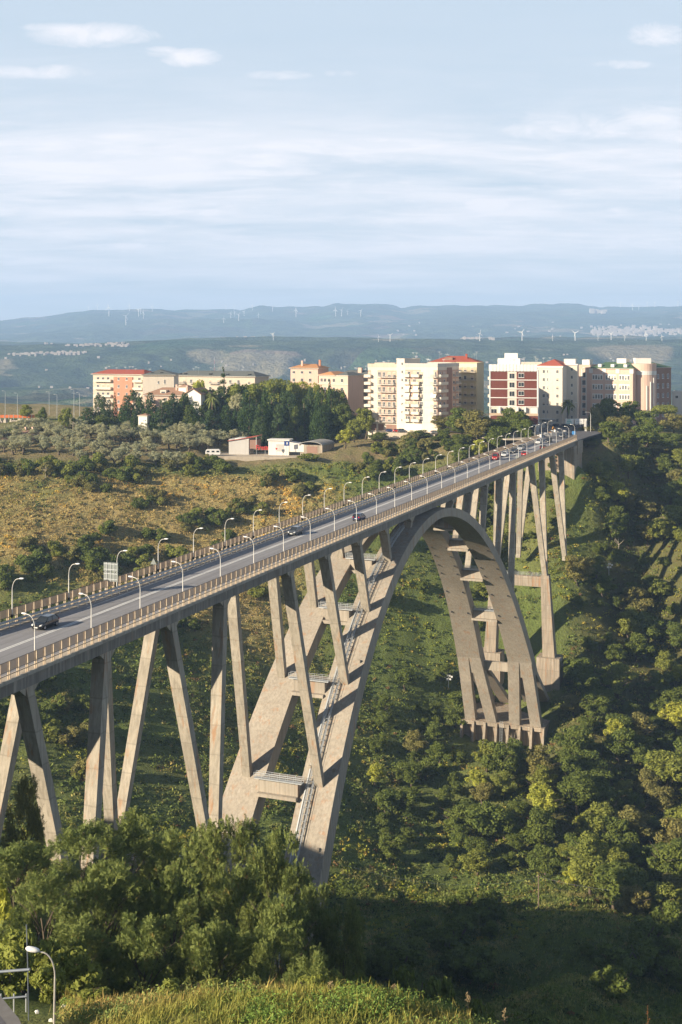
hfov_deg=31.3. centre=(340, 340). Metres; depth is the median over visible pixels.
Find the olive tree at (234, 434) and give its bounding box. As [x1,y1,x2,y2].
[227,429,238,437]
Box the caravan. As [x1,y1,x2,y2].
[205,449,222,454]
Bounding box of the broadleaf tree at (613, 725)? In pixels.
[603,718,627,741]
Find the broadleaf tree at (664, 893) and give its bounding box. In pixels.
[646,880,678,915]
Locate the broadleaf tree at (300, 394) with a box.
[296,388,311,409]
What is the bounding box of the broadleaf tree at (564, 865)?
[560,860,577,878]
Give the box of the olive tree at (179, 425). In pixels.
[173,421,186,431]
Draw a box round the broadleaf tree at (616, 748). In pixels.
[601,727,635,763]
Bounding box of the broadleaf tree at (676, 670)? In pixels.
[670,664,681,684]
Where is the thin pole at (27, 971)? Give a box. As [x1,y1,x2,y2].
[26,924,28,1020]
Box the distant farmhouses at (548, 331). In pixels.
[397,322,673,336]
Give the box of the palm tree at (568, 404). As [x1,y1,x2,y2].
[559,400,574,424]
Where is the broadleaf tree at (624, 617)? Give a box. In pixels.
[616,607,642,637]
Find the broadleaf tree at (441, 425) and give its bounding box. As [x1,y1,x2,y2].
[430,416,450,429]
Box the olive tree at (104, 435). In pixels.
[96,432,109,446]
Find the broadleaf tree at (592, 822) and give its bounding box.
[574,811,608,839]
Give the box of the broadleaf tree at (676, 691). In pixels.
[660,684,681,704]
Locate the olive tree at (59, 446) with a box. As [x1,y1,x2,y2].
[53,441,66,454]
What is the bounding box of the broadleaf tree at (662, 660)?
[654,650,676,669]
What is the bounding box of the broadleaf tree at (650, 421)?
[637,417,664,433]
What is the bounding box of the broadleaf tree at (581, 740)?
[555,722,595,753]
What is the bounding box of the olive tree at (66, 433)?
[60,430,76,441]
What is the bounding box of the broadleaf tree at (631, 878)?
[607,866,662,916]
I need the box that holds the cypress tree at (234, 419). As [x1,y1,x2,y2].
[230,409,238,437]
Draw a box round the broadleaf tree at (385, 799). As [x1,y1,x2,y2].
[372,789,402,812]
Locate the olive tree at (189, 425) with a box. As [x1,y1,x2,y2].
[181,423,195,429]
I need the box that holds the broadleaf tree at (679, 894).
[673,875,681,905]
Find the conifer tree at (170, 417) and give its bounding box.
[160,411,180,433]
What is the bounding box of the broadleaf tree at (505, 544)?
[489,528,508,553]
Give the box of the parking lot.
[380,430,437,438]
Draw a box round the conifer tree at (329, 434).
[312,403,337,438]
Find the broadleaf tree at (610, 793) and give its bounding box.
[590,785,623,816]
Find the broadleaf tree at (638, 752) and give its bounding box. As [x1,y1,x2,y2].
[629,743,652,767]
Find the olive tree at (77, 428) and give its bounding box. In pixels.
[72,424,85,433]
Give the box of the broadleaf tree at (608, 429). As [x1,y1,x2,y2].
[598,420,624,443]
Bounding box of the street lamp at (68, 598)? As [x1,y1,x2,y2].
[67,563,79,604]
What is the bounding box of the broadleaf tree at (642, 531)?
[635,523,661,545]
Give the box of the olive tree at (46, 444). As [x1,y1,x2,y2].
[38,439,49,451]
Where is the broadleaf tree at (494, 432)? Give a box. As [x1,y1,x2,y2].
[483,426,512,447]
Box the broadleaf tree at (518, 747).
[500,737,527,771]
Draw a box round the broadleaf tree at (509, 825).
[492,811,522,839]
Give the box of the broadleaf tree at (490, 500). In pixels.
[487,493,492,503]
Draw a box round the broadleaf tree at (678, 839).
[670,837,681,849]
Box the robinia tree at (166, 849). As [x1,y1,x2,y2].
[139,823,230,946]
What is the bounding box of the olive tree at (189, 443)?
[181,438,195,451]
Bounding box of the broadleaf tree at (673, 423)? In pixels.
[658,413,681,432]
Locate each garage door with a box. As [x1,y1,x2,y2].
[378,424,383,429]
[405,424,412,429]
[413,424,421,429]
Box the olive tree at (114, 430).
[108,427,123,442]
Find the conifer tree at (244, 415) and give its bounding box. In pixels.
[234,389,256,437]
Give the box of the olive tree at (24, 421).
[16,419,29,430]
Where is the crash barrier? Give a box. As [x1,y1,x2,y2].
[0,436,543,628]
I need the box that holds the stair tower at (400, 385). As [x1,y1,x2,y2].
[396,353,419,429]
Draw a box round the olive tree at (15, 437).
[8,435,18,441]
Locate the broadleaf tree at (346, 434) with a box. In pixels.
[335,429,355,448]
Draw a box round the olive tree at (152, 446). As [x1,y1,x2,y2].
[144,443,160,451]
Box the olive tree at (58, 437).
[51,436,63,440]
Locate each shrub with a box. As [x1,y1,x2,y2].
[0,464,7,475]
[0,469,7,476]
[0,564,9,575]
[0,566,15,581]
[0,572,19,590]
[0,706,7,720]
[0,721,5,738]
[0,878,16,950]
[0,928,61,998]
[0,941,34,996]
[3,702,9,713]
[14,554,38,572]
[15,467,23,476]
[16,535,38,551]
[21,459,39,467]
[22,462,34,475]
[25,543,35,550]
[25,560,41,572]
[26,571,38,582]
[28,549,52,564]
[29,545,38,552]
[29,962,68,1003]
[35,680,43,694]
[35,687,46,697]
[36,456,50,463]
[36,567,46,575]
[38,545,46,552]
[39,461,55,476]
[39,703,59,717]
[39,712,57,724]
[39,945,102,1001]
[40,563,54,577]
[40,675,61,688]
[42,718,65,742]
[43,455,58,461]
[46,541,62,556]
[46,693,72,713]
[50,692,73,713]
[50,733,69,745]
[51,460,66,472]
[51,471,58,476]
[55,547,66,556]
[57,725,84,746]
[59,464,76,475]
[60,550,68,558]
[63,560,71,566]
[64,475,70,482]
[66,545,82,561]
[66,547,79,560]
[69,475,89,486]
[70,471,89,483]
[70,762,80,775]
[70,767,85,779]
[72,459,82,470]
[73,694,89,709]
[74,546,98,561]
[75,757,86,779]
[76,721,87,744]
[77,534,95,547]
[79,458,96,470]
[79,986,111,1006]
[83,481,97,491]
[83,552,105,571]
[84,473,97,481]
[91,452,107,464]
[91,532,101,539]
[92,546,104,552]
[94,463,106,472]
[97,559,111,574]
[97,562,104,575]
[99,483,112,492]
[99,548,109,557]
[100,520,118,534]
[101,468,114,477]
[103,554,121,565]
[104,468,116,477]
[106,567,122,575]
[109,994,125,1000]
[114,469,125,481]
[119,472,131,481]
[120,552,134,567]
[123,466,133,476]
[125,455,141,467]
[125,546,138,559]
[130,497,149,509]
[132,473,144,483]
[133,465,150,476]
[135,554,152,566]
[139,544,153,555]
[140,527,156,539]
[141,486,157,496]
[141,545,154,554]
[141,562,152,568]
[146,495,155,502]
[153,489,167,498]
[154,528,170,542]
[155,497,163,504]
[157,497,168,504]
[157,978,185,1002]
[158,454,174,463]
[162,544,178,558]
[163,460,177,471]
[173,547,189,557]
[176,512,194,523]
[176,545,189,556]
[178,615,191,626]
[179,456,193,467]
[180,523,192,531]
[182,452,196,458]
[182,464,199,474]
[187,618,200,631]
[189,518,196,524]
[190,507,202,519]
[191,456,202,467]
[191,977,224,998]
[195,519,205,527]
[202,455,223,468]
[204,507,215,515]
[204,515,215,524]
[207,510,226,526]
[210,540,220,550]
[212,459,233,472]
[214,508,229,515]
[221,529,236,539]
[223,981,243,994]
[227,499,241,512]
[232,498,245,512]
[233,499,250,514]
[235,516,240,522]
[241,980,260,995]
[246,505,252,513]
[247,495,256,505]
[247,585,268,600]
[252,502,267,514]
[257,506,270,514]
[260,478,268,486]
[260,582,268,596]
[261,470,279,480]
[262,473,273,486]
[284,468,300,482]
[292,484,307,496]
[296,973,331,997]
[297,453,319,460]
[304,481,315,490]
[346,464,355,470]
[351,972,380,990]
[353,462,366,471]
[360,466,372,477]
[361,452,374,464]
[364,963,377,980]
[366,467,379,480]
[370,441,380,453]
[380,464,389,474]
[381,440,394,450]
[381,449,394,456]
[384,457,393,465]
[384,965,422,1004]
[386,984,405,995]
[388,442,398,451]
[390,461,402,475]
[393,455,406,464]
[397,441,412,452]
[400,432,420,440]
[403,445,417,453]
[403,449,421,464]
[404,441,416,448]
[405,438,418,441]
[406,917,435,936]
[415,438,427,451]
[419,974,461,1012]
[420,452,428,461]
[425,437,432,449]
[434,453,441,458]
[436,947,468,981]
[439,438,453,450]
[445,890,479,911]
[450,889,476,908]
[464,434,472,443]
[464,998,494,1023]
[473,888,504,919]
[477,896,507,922]
[589,965,632,999]
[591,941,645,973]
[601,960,642,988]
[639,920,670,946]
[651,900,681,933]
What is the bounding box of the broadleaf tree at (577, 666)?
[561,657,597,687]
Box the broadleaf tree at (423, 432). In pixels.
[410,430,429,436]
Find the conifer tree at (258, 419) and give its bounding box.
[251,405,268,445]
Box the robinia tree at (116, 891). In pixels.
[47,857,149,988]
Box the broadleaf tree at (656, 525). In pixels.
[647,518,677,548]
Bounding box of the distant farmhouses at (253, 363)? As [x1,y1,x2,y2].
[5,354,567,370]
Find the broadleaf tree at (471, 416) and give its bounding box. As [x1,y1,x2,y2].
[454,410,492,439]
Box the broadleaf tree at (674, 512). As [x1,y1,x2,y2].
[662,505,681,529]
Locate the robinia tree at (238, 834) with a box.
[192,814,283,982]
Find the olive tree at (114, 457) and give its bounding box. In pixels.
[109,451,122,466]
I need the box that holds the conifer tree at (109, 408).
[107,399,113,419]
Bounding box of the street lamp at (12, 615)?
[11,578,23,622]
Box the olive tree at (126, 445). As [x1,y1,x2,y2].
[120,442,130,447]
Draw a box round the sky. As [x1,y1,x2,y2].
[0,0,681,320]
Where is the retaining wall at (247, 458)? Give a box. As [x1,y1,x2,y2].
[218,456,264,460]
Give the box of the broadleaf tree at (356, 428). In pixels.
[346,419,366,441]
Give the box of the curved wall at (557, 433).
[531,429,566,435]
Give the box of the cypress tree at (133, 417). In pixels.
[130,407,137,438]
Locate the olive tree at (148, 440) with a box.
[140,436,151,450]
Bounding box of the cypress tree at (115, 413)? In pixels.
[111,392,117,422]
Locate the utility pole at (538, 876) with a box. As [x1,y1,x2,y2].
[536,874,540,909]
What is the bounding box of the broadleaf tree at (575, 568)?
[565,554,595,586]
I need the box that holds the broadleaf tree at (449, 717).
[442,706,467,727]
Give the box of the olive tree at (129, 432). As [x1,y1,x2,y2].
[122,429,133,442]
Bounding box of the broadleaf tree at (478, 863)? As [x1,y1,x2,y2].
[458,848,491,875]
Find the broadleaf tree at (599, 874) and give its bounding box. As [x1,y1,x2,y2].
[591,860,648,909]
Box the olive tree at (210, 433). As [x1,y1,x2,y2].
[203,429,215,445]
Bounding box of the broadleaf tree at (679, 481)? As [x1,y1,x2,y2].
[677,470,681,484]
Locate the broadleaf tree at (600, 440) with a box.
[589,439,614,442]
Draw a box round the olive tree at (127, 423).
[120,420,135,428]
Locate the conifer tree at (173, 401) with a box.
[163,393,181,423]
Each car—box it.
[31,614,58,629]
[288,525,302,535]
[352,513,365,520]
[397,428,406,432]
[492,452,500,459]
[501,451,508,456]
[510,448,517,452]
[517,444,524,449]
[535,438,541,443]
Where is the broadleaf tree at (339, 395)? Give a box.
[329,388,349,405]
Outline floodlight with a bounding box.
[444,675,452,687]
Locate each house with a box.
[19,427,39,440]
[137,413,151,434]
[143,384,187,418]
[178,384,212,414]
[672,390,681,418]
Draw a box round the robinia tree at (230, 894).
[188,861,281,982]
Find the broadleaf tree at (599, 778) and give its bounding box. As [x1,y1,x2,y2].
[584,769,613,788]
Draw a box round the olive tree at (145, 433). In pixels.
[136,430,151,438]
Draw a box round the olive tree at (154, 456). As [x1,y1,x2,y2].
[146,451,161,465]
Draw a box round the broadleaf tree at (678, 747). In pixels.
[670,737,681,757]
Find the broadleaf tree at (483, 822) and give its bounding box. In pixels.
[464,801,508,837]
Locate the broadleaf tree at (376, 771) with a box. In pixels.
[367,762,386,785]
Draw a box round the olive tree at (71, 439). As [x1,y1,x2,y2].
[65,435,78,444]
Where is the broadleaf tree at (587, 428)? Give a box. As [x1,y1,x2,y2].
[577,426,596,430]
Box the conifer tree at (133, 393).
[120,390,143,422]
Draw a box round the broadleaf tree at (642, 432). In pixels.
[631,424,656,447]
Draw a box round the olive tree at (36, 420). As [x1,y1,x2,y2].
[29,417,45,430]
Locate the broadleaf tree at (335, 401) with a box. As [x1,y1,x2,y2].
[333,398,345,440]
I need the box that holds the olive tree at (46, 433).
[39,431,50,437]
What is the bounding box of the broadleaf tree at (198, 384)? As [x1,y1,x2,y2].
[192,378,204,387]
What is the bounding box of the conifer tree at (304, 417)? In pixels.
[294,398,311,441]
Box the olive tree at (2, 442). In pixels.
[0,439,10,452]
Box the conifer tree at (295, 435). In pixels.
[288,405,307,441]
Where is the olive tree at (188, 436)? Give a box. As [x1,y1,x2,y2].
[180,433,192,447]
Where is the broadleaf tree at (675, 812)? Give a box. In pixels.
[662,805,681,832]
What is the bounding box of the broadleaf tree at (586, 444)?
[583,442,596,446]
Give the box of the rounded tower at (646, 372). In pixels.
[632,358,656,426]
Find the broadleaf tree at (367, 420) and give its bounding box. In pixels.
[356,408,378,439]
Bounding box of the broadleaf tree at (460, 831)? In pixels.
[448,823,468,844]
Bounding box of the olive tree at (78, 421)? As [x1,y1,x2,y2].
[72,419,86,426]
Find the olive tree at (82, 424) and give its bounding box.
[77,423,91,436]
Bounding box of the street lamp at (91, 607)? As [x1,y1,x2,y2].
[79,593,91,627]
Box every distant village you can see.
[8,350,86,355]
[65,342,128,346]
[460,337,494,339]
[590,325,658,336]
[656,328,681,334]
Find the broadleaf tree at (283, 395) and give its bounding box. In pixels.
[278,390,291,418]
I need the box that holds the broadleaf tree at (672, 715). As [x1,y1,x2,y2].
[657,701,681,735]
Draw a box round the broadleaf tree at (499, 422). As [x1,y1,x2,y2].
[488,419,507,426]
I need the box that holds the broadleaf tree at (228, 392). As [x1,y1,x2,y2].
[222,384,236,412]
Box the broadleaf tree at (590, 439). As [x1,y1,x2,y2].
[583,437,597,440]
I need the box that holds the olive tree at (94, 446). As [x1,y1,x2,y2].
[88,441,101,454]
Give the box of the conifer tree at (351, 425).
[338,410,362,439]
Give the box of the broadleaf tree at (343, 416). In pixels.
[330,403,353,441]
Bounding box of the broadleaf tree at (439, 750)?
[425,741,453,763]
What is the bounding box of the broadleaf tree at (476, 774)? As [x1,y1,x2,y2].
[464,769,487,789]
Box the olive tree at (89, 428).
[80,424,97,438]
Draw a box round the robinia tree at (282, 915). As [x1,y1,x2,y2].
[235,891,330,988]
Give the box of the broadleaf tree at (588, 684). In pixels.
[573,672,603,694]
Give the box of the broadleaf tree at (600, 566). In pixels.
[588,555,607,577]
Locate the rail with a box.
[0,994,26,1011]
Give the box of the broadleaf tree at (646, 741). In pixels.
[629,734,654,750]
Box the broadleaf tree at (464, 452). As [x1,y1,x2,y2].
[451,443,470,465]
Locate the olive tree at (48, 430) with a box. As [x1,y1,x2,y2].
[43,429,52,436]
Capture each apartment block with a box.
[92,366,151,416]
[142,369,179,400]
[179,367,269,422]
[343,366,367,408]
[364,360,396,438]
[402,359,460,432]
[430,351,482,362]
[448,362,483,418]
[488,353,538,432]
[521,358,541,368]
[537,358,567,424]
[564,359,578,424]
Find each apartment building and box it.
[290,360,329,425]
[318,371,363,415]
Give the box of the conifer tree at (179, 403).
[171,400,184,432]
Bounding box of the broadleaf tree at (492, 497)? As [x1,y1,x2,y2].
[491,486,529,507]
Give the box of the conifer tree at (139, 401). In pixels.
[132,396,145,425]
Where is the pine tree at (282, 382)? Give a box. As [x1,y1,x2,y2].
[260,378,291,394]
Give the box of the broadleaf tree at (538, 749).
[521,743,554,769]
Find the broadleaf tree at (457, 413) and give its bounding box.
[445,407,466,433]
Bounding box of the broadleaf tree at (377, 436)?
[366,432,388,441]
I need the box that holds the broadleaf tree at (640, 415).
[633,410,658,425]
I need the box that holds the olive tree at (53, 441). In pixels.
[51,439,60,449]
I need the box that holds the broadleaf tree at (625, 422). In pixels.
[606,415,632,436]
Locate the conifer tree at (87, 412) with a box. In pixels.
[78,408,95,431]
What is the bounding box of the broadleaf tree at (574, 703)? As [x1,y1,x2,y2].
[559,694,582,715]
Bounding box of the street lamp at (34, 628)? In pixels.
[21,612,34,650]
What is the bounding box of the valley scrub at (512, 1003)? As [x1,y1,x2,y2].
[258,840,681,1023]
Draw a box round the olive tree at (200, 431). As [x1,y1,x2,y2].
[196,430,208,435]
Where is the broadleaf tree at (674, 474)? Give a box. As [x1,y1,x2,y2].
[666,469,681,481]
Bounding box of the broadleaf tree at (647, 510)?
[636,501,657,520]
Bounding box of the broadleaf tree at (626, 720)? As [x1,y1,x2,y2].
[604,713,634,729]
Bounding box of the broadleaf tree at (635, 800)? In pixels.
[618,792,645,812]
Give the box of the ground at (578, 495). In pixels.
[0,403,681,1023]
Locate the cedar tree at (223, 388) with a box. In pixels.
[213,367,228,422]
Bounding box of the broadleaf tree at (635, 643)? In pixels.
[625,631,654,660]
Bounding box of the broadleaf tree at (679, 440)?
[658,433,681,447]
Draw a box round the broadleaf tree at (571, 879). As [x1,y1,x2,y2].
[562,865,581,886]
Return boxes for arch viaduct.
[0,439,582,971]
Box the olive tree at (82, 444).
[75,441,87,451]
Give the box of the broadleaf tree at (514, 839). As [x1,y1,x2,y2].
[505,833,523,852]
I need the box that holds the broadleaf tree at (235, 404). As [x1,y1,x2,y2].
[228,393,248,418]
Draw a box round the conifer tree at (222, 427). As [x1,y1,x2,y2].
[211,414,229,438]
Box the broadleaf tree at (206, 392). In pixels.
[199,389,215,416]
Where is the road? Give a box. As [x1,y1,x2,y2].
[539,423,634,440]
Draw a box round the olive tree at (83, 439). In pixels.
[74,436,90,448]
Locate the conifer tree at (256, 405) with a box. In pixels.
[250,401,259,423]
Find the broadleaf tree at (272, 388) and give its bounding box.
[261,379,280,413]
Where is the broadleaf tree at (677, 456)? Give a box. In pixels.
[671,448,681,462]
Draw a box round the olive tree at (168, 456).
[161,450,174,461]
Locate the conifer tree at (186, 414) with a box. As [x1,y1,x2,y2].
[179,404,198,433]
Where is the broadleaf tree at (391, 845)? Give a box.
[379,832,406,860]
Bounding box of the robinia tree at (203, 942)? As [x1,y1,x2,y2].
[167,917,262,992]
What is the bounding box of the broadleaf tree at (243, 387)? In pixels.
[235,384,250,396]
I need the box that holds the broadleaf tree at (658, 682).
[646,669,674,697]
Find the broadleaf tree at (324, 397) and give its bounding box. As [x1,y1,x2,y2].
[315,388,333,415]
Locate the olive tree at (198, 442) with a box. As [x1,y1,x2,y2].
[192,438,202,449]
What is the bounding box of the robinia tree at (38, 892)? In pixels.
[0,867,87,948]
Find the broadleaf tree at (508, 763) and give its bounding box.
[479,741,520,776]
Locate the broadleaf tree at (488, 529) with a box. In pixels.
[486,525,492,533]
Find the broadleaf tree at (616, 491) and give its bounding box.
[605,480,629,505]
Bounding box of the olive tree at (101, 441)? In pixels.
[93,439,105,445]
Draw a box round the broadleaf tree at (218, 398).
[209,387,224,421]
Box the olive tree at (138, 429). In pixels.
[130,427,143,438]
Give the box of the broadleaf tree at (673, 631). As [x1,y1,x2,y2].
[659,621,681,647]
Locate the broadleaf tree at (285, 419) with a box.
[279,412,291,429]
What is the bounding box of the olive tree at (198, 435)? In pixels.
[190,433,209,439]
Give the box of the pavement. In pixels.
[0,996,20,1023]
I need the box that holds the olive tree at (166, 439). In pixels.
[162,435,173,448]
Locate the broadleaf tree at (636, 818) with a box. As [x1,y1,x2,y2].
[614,805,654,837]
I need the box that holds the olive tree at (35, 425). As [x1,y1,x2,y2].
[32,423,41,429]
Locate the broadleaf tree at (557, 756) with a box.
[548,750,569,762]
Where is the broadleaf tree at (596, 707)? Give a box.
[579,692,611,718]
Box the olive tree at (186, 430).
[179,426,194,439]
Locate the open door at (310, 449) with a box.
[307,446,316,452]
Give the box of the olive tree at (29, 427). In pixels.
[22,425,37,430]
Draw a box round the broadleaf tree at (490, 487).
[479,485,493,497]
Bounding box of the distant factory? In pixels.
[589,308,606,313]
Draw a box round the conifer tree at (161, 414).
[151,398,173,430]
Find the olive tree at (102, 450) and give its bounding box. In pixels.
[97,446,110,455]
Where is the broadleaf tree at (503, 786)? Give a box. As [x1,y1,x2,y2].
[489,770,517,797]
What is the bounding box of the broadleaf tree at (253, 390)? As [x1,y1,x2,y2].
[243,385,262,415]
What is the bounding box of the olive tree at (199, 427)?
[193,422,204,434]
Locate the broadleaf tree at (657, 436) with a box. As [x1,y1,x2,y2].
[645,431,660,444]
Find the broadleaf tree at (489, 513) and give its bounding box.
[477,501,493,518]
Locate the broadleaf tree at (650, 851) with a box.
[640,841,666,877]
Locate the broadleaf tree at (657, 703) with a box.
[644,693,668,712]
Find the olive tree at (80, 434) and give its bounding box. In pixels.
[72,432,85,439]
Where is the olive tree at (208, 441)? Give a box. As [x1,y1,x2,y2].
[201,438,214,448]
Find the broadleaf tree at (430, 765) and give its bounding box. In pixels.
[417,756,438,779]
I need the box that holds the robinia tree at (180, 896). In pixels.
[120,858,225,989]
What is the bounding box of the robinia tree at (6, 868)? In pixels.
[0,838,69,918]
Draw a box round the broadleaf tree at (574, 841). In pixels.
[561,832,596,856]
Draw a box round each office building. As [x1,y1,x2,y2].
[579,359,597,418]
[589,358,636,426]
[651,362,671,424]
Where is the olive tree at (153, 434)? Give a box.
[145,429,156,438]
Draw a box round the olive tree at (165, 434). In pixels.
[160,432,171,445]
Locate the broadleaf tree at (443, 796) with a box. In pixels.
[435,785,454,810]
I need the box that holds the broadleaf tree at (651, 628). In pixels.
[627,611,663,642]
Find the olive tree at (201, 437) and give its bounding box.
[196,436,206,448]
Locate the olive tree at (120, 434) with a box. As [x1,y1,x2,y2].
[115,430,129,442]
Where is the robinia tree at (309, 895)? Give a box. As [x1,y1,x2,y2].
[288,880,341,986]
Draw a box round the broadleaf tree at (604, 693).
[588,689,614,714]
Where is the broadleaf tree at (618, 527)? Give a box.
[602,517,628,543]
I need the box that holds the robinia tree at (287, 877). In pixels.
[235,823,320,985]
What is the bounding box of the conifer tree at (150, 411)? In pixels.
[142,392,158,419]
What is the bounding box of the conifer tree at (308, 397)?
[300,386,320,441]
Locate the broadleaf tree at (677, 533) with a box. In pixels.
[670,525,681,540]
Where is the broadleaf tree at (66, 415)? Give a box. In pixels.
[58,407,75,427]
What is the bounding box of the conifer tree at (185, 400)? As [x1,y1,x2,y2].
[180,392,190,432]
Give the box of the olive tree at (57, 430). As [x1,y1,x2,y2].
[51,427,64,435]
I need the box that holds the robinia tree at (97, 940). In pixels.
[48,911,115,1001]
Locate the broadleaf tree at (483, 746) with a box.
[471,739,494,771]
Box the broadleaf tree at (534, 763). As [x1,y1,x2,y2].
[526,753,559,785]
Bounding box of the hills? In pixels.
[0,303,681,417]
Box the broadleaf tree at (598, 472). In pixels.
[585,461,612,485]
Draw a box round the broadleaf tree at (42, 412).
[35,407,47,419]
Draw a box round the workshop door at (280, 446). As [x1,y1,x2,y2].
[276,444,283,450]
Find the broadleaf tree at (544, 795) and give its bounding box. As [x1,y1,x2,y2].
[526,782,561,810]
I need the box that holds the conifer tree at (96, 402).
[88,394,105,419]
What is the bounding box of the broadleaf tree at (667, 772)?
[643,749,681,786]
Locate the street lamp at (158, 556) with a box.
[157,538,167,575]
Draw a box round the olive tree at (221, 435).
[211,431,230,444]
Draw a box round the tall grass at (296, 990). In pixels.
[49,974,491,1023]
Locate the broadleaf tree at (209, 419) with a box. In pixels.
[199,409,218,430]
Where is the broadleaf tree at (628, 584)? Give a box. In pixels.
[621,582,641,594]
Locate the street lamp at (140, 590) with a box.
[128,576,140,607]
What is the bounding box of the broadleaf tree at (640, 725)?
[625,711,657,741]
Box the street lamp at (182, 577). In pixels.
[171,561,182,604]
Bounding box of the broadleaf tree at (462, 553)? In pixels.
[458,551,465,558]
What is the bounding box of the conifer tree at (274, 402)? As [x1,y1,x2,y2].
[266,393,282,435]
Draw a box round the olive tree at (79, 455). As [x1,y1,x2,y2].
[73,449,87,459]
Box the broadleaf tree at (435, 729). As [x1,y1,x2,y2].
[425,721,445,739]
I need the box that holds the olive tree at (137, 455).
[128,449,144,458]
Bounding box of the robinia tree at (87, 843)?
[41,817,141,930]
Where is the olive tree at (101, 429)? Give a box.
[94,427,106,440]
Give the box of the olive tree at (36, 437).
[33,434,45,442]
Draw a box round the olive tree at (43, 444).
[38,441,50,452]
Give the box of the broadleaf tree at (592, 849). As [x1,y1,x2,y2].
[566,830,607,858]
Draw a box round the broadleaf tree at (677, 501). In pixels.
[672,491,681,505]
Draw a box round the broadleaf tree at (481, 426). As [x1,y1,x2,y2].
[463,419,491,439]
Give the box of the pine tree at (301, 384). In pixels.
[296,381,318,399]
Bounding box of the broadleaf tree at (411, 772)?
[396,762,423,788]
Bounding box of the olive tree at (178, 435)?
[169,431,184,446]
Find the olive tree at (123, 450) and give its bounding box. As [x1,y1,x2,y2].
[113,447,129,461]
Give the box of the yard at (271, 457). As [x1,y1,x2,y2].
[209,452,299,459]
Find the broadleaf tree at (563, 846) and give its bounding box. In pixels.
[554,840,571,861]
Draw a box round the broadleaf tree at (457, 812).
[442,798,473,833]
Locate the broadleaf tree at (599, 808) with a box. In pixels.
[584,800,620,828]
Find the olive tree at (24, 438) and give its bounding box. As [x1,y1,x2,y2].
[17,436,30,450]
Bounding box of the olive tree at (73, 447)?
[66,443,79,455]
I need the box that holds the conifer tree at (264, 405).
[259,386,274,444]
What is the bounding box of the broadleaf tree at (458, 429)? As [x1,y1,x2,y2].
[451,427,463,434]
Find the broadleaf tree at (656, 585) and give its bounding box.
[648,578,671,602]
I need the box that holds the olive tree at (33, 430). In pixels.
[29,428,37,435]
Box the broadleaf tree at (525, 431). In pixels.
[512,422,534,440]
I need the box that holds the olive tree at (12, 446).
[4,439,18,454]
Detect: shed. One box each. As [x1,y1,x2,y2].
[228,435,260,454]
[267,438,306,454]
[299,439,334,455]
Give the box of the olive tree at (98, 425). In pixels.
[93,423,106,430]
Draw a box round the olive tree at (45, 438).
[38,437,50,448]
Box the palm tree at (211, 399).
[203,392,220,411]
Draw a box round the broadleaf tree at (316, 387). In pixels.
[307,384,323,407]
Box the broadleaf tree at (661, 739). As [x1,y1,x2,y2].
[652,729,674,747]
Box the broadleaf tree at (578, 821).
[572,813,598,828]
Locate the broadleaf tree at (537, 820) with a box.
[519,805,563,844]
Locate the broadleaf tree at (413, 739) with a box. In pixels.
[402,729,428,751]
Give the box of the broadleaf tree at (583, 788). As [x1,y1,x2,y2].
[556,770,600,815]
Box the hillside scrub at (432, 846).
[0,438,681,921]
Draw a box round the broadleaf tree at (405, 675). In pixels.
[394,667,416,689]
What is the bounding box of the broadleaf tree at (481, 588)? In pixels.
[473,581,487,599]
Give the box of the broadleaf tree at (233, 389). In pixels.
[226,383,240,403]
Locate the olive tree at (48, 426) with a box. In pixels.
[43,423,56,436]
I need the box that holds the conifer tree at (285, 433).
[266,404,291,438]
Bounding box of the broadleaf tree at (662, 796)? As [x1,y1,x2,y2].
[644,786,675,816]
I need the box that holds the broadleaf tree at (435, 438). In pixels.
[431,436,443,440]
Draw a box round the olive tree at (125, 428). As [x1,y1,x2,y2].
[121,425,129,438]
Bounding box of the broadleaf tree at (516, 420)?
[506,411,533,429]
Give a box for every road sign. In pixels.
[104,562,117,593]
[284,441,289,455]
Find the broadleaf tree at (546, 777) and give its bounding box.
[524,764,557,792]
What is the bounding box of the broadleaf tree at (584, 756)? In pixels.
[574,748,607,774]
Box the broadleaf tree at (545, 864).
[527,841,562,876]
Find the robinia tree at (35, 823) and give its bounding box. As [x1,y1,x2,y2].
[0,773,49,906]
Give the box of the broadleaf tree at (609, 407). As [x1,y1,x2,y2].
[594,398,620,421]
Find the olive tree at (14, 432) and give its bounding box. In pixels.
[7,429,22,435]
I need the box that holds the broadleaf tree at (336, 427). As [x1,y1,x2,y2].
[325,414,340,441]
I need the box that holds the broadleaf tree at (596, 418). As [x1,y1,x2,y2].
[585,407,603,429]
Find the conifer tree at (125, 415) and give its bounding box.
[117,395,133,423]
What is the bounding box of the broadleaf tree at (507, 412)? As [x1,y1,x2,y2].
[497,407,517,431]
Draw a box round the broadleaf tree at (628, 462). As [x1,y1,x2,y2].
[618,454,639,478]
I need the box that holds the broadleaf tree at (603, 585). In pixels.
[591,574,617,597]
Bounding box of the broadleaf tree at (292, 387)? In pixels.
[280,382,302,417]
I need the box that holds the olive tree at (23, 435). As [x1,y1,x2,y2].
[17,433,31,447]
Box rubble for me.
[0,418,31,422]
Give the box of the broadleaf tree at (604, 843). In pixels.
[597,840,609,854]
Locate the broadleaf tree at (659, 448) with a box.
[648,445,671,452]
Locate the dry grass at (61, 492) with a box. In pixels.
[0,466,339,655]
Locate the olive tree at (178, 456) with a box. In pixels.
[172,451,186,467]
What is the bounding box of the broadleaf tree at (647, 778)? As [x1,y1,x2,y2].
[633,768,659,796]
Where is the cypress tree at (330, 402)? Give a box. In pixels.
[325,380,333,440]
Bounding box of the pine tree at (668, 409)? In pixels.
[650,405,677,428]
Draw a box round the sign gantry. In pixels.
[565,419,586,430]

